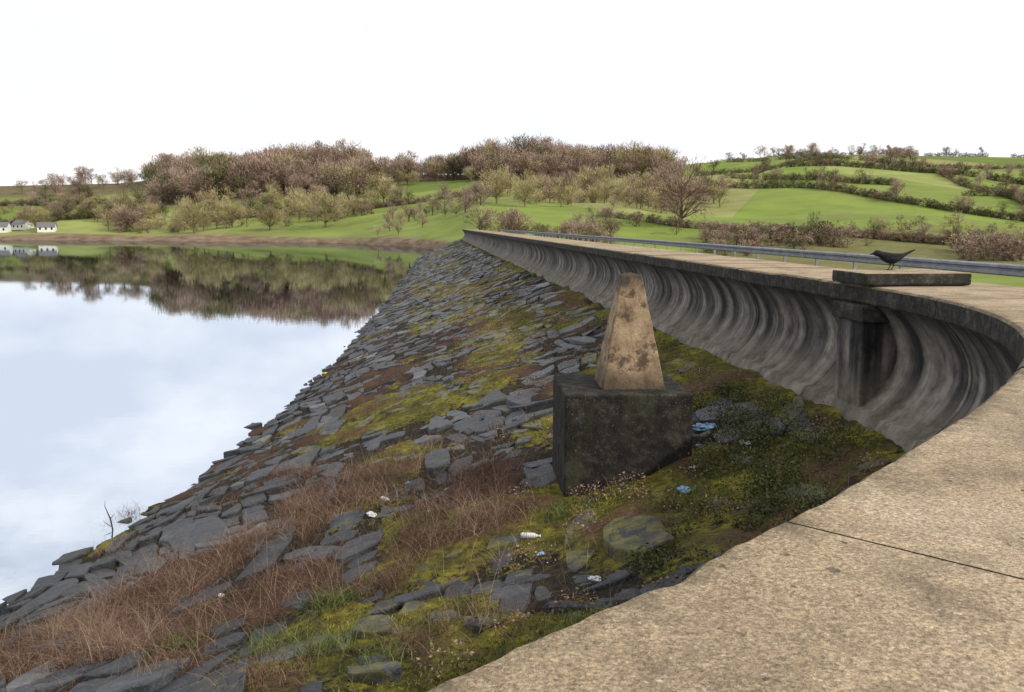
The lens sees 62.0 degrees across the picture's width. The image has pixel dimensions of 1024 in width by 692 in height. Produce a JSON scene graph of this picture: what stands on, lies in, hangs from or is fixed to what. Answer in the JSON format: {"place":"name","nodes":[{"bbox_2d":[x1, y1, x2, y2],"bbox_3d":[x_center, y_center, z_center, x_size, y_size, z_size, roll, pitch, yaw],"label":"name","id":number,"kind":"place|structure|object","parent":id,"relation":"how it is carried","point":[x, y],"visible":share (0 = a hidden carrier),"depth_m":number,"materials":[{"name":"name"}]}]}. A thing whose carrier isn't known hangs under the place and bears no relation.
{"place":"outdoors","nodes":[
{"label":"outdoors","id":0,"kind":"place"},
{"bbox_2d":[0,223,11,232],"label":"walls","id":1,"kind":"structure","parent":0,"point":[8,228],"depth_m":330.30,"materials":[{"name":"white paint"}]},
{"bbox_2d":[0,222,11,226],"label":"roof","id":2,"kind":"structure","parent":1,"relation":"on","point":[3,224],"depth_m":330.92,"materials":[{"name":"stone"}]},
{"bbox_2d":[0,240,433,615],"bbox_3d":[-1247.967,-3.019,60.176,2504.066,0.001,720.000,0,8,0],"label":"lake water","id":3,"kind":"structure","parent":0,"point":[146,374],"depth_m":35.35,"materials":[{"name":"liquid"}]},
{"bbox_2d":[0,239,905,691],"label":"embankment","id":4,"kind":"structure","parent":0,"point":[556,567],"depth_m":10.54,"materials":[{"name":"soil"}]},
{"bbox_2d":[103,505,113,529],"bbox_3d":[-7.309,3.235,15.529,0.298,0.931,0.090,-9,14,1],"label":"dead branch","id":5,"kind":"object","parent":4,"relation":"on","point":[111,526],"visible":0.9,"depth_m":15.48,"materials":[{"name":"grey wood"}]},
{"bbox_2d":[0,389,588,691],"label":"dead grass","id":6,"kind":"structure","parent":4,"relation":"on","point":[105,638],"depth_m":10.35,"materials":[{"name":"brown plant"}]},
{"bbox_2d":[367,511,376,516],"bbox_3d":[-2.005,2.402,12.160,0.222,0.062,0.148,4,9,27],"label":"plastic bag","id":7,"kind":"object","parent":4,"relation":"on","point":[372,514],"visible":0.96,"depth_m":12.13,"materials":[{"name":"white plastic"}]},
{"bbox_2d":[0,240,891,691],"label":"stone pitching","id":8,"kind":"object","parent":4,"relation":"on","point":[72,570],"visible":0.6,"depth_m":13.09,"materials":[{"name":"stone"}]},
{"bbox_2d":[587,575,601,581],"bbox_3d":[0.759,2.095,7.671,0.157,0.047,0.105,0,8,0],"label":"plastic bag","id":9,"kind":"object","parent":8,"relation":"on","point":[595,579],"visible":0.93,"depth_m":7.65,"materials":[{"name":"white plastic"}]},
{"bbox_2d":[692,422,716,430],"bbox_3d":[2.646,1.103,11.569,0.466,0.126,0.289,0,8,0],"label":"plastic bag","id":10,"kind":"object","parent":8,"relation":"on","point":[704,426],"visible":0.84,"depth_m":11.51,"materials":[{"name":"blue plastic"}]},
{"bbox_2d":[0,287,895,691],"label":"dry stems","id":11,"kind":"object","parent":4,"relation":"on","point":[448,513],"visible":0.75,"depth_m":10.46,"materials":[{"name":"plant"}]},
{"bbox_2d":[133,467,848,679],"bbox_3d":[-0.272,2.211,8.590,6.200,1.967,4.614,5,10,31],"label":"grass tuft","id":12,"kind":"object","parent":4,"relation":"on","point":[331,638],"visible":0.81,"depth_m":8.12,"materials":[{"name":"plant"}]},
{"bbox_2d":[104,339,893,691],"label":"moss and grass","id":13,"kind":"object","parent":4,"relation":"on","point":[424,675],"visible":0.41,"depth_m":8.67,"materials":[{"name":"green plant"}]},
{"bbox_2d":[520,532,540,538],"bbox_3d":[0.211,2.129,9.565,0.232,0.068,0.068,-2,7,16],"label":"plastic bottle","id":14,"kind":"object","parent":4,"relation":"on","point":[527,536],"visible":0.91,"depth_m":9.54,"materials":[{"name":"white plastic"}]},
{"bbox_2d":[342,272,885,691],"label":"weeds","id":15,"kind":"object","parent":4,"relation":"on","point":[759,482],"visible":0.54,"depth_m":9.63,"materials":[{"name":"green plant"}]},
{"bbox_2d":[552,272,692,496],"bbox_3d":[1.400,0.715,11.162,1.614,3.353,1.494,0,8,-3],"label":"stone obelisk","id":16,"kind":"object","parent":4,"relation":"on","point":[627,407],"visible":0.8,"depth_m":10.53,"materials":[{"name":"stone"}]},
{"bbox_2d":[409,266,890,685],"bbox_3d":[0.134,-0.821,27.705,5.092,1.685,45.026,-1,8,-4],"label":"dead bracken","id":17,"kind":"object","parent":4,"relation":"on","point":[533,548],"visible":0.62,"depth_m":10.27,"materials":[{"name":"plant"}]},
{"bbox_2d":[677,485,690,492],"bbox_3d":[1.943,1.615,9.619,0.149,0.071,0.271,0,8,0],"label":"plastic bag","id":18,"kind":"object","parent":4,"relation":"on","point":[683,488],"visible":0.74,"depth_m":9.60,"materials":[{"name":"blue plastic"}]},
{"bbox_2d":[461,231,1019,452],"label":"wave wall","id":19,"kind":"structure","parent":4,"relation":"on","point":[791,343],"depth_m":12.54,"materials":[{"name":"concrete"}]},
{"bbox_2d":[427,229,1023,691],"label":"coping slabs","id":20,"kind":"structure","parent":19,"relation":"on","point":[903,573],"depth_m":1.76,"materials":[{"name":"concrete"}]},
{"bbox_2d":[482,234,971,452],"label":"joint ribs","id":21,"kind":"object","parent":19,"relation":"attached to","point":[958,409],"visible":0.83,"depth_m":12.00,"materials":[{"name":"concrete"}]},
{"bbox_2d":[834,317,896,406],"bbox_3d":[4.585,0.431,10.938,0.600,1.560,0.695,-1,8,-4],"label":"pilaster","id":22,"kind":"object","parent":19,"relation":"attached to","point":[866,353],"visible":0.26,"depth_m":10.59,"materials":[{"name":"concrete"}]},
{"bbox_2d":[869,249,914,269],"bbox_3d":[4.888,-1.111,10.972,0.653,0.261,0.154,-2,8,-11],"label":"crow","id":23,"kind":"object","parent":19,"relation":"on","point":[889,258],"visible":1,"depth_m":10.91,"materials":[{"name":"black"}]},
{"bbox_2d":[0,155,1023,287],"bbox_3d":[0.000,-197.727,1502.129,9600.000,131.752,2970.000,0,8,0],"label":"hills terrain","id":24,"kind":"structure","parent":0,"point":[439,229],"depth_m":278.11,"materials":[{"name":"green plant"}]},
{"bbox_2d":[12,221,33,229],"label":"walls","id":25,"kind":"structure","parent":24,"relation":"on","point":[24,227],"depth_m":336.62,"materials":[{"name":"white paint"}]},
{"bbox_2d":[11,220,24,223],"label":"roof","id":26,"kind":"structure","parent":25,"relation":"on","point":[18,222],"depth_m":337.18,"materials":[{"name":"stone"}]},
{"bbox_2d":[20,206,50,228],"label":"bare tree","id":27,"kind":"object","parent":24,"relation":"on","point":[41,217],"visible":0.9,"depth_m":330.96,"materials":[{"name":"plant"}]},
{"bbox_2d":[37,225,56,231],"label":"walls","id":28,"kind":"structure","parent":24,"relation":"on","point":[48,229],"depth_m":325.24,"materials":[{"name":"white paint"}]},
{"bbox_2d":[36,222,57,226],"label":"roof","id":29,"kind":"structure","parent":28,"relation":"on","point":[45,224],"depth_m":325.68,"materials":[{"name":"stone"}]},
{"bbox_2d":[105,203,140,231],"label":"bare tree","id":30,"kind":"object","parent":24,"relation":"on","point":[121,215],"visible":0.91,"depth_m":320.33,"materials":[{"name":"brown plant"}]},
{"bbox_2d":[174,195,212,233],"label":"bare tree","id":31,"kind":"object","parent":24,"relation":"on","point":[184,213],"visible":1,"depth_m":297.97,"materials":[{"name":"plant"}]},
{"bbox_2d":[253,204,286,230],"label":"bare tree","id":32,"kind":"object","parent":24,"relation":"on","point":[270,218],"visible":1,"depth_m":292.21,"materials":[{"name":"green plant"}]},
{"bbox_2d":[299,189,352,227],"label":"bare tree","id":33,"kind":"object","parent":24,"relation":"on","point":[325,211],"visible":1,"depth_m":287.17,"materials":[{"name":"plant"}]},
{"bbox_2d":[13,139,917,235],"bbox_3d":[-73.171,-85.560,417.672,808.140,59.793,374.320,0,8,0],"label":"trees","id":34,"kind":"object","parent":24,"relation":"on","point":[300,195],"visible":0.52,"depth_m":326.44,"materials":[{"name":"plant"}]},
{"bbox_2d":[477,165,515,203],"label":"bare tree","id":35,"kind":"object","parent":24,"relation":"on","point":[496,193],"visible":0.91,"depth_m":257.24,"materials":[{"name":"plant"}]},
{"bbox_2d":[0,132,1023,243],"bbox_3d":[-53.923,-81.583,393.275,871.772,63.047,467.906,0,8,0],"label":"brown woodland","id":36,"kind":"object","parent":24,"relation":"on","point":[265,165],"visible":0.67,"depth_m":384.76,"materials":[{"name":"brown plant"}]},
{"bbox_2d":[0,151,1023,260],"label":"brown shrubs","id":37,"kind":"object","parent":24,"relation":"on","point":[973,253],"visible":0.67,"depth_m":191.29,"materials":[{"name":"brown plant"}]},
{"bbox_2d":[0,133,1023,243],"bbox_3d":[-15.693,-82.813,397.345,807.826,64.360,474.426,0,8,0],"label":"woodland olive","id":38,"kind":"object","parent":24,"relation":"on","point":[203,162],"visible":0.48,"depth_m":373.40,"materials":[{"name":"plant"}]},
{"bbox_2d":[0,140,1023,242],"bbox_3d":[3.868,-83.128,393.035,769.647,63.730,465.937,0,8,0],"label":"woodland mixed","id":39,"kind":"object","parent":24,"relation":"on","point":[894,188],"visible":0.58,"depth_m":366.72,"materials":[{"name":"brown plant"}]},
{"bbox_2d":[2,150,1023,257],"bbox_3d":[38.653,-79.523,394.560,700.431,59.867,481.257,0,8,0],"label":"hedgerow","id":40,"kind":"object","parent":24,"relation":"on","point":[940,206],"visible":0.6,"depth_m":332.33,"materials":[{"name":"green plant"}]},
{"bbox_2d":[508,174,541,206],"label":"bare tree","id":41,"kind":"object","parent":24,"relation":"on","point":[525,188],"visible":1,"depth_m":245.67,"materials":[{"name":"plant"}]},
{"bbox_2d":[134,186,1023,260],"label":"mixed shrubs","id":42,"kind":"object","parent":24,"relation":"on","point":[674,218],"visible":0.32,"depth_m":210.37,"materials":[{"name":"brown plant"}]},
{"bbox_2d":[647,153,722,227],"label":"bare tree","id":43,"kind":"object","parent":24,"relation":"on","point":[670,175],"visible":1,"depth_m":210.71,"materials":[{"name":"brown plant"}]},
{"bbox_2d":[0,0,1023,185],"label":"sky","id":44,"kind":"structure","parent":0,"point":[101,85],"materials":[{"name":"white"}]},
{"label":"embankment verge","id":45,"kind":"object","parent":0,"visible":0},
{"bbox_2d":[501,229,1023,276],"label":"guard rail","id":46,"kind":"object","parent":45,"relation":"on","point":[1014,270],"visible":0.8,"depth_m":24.97,"materials":[{"name":"metal"}]}
]}

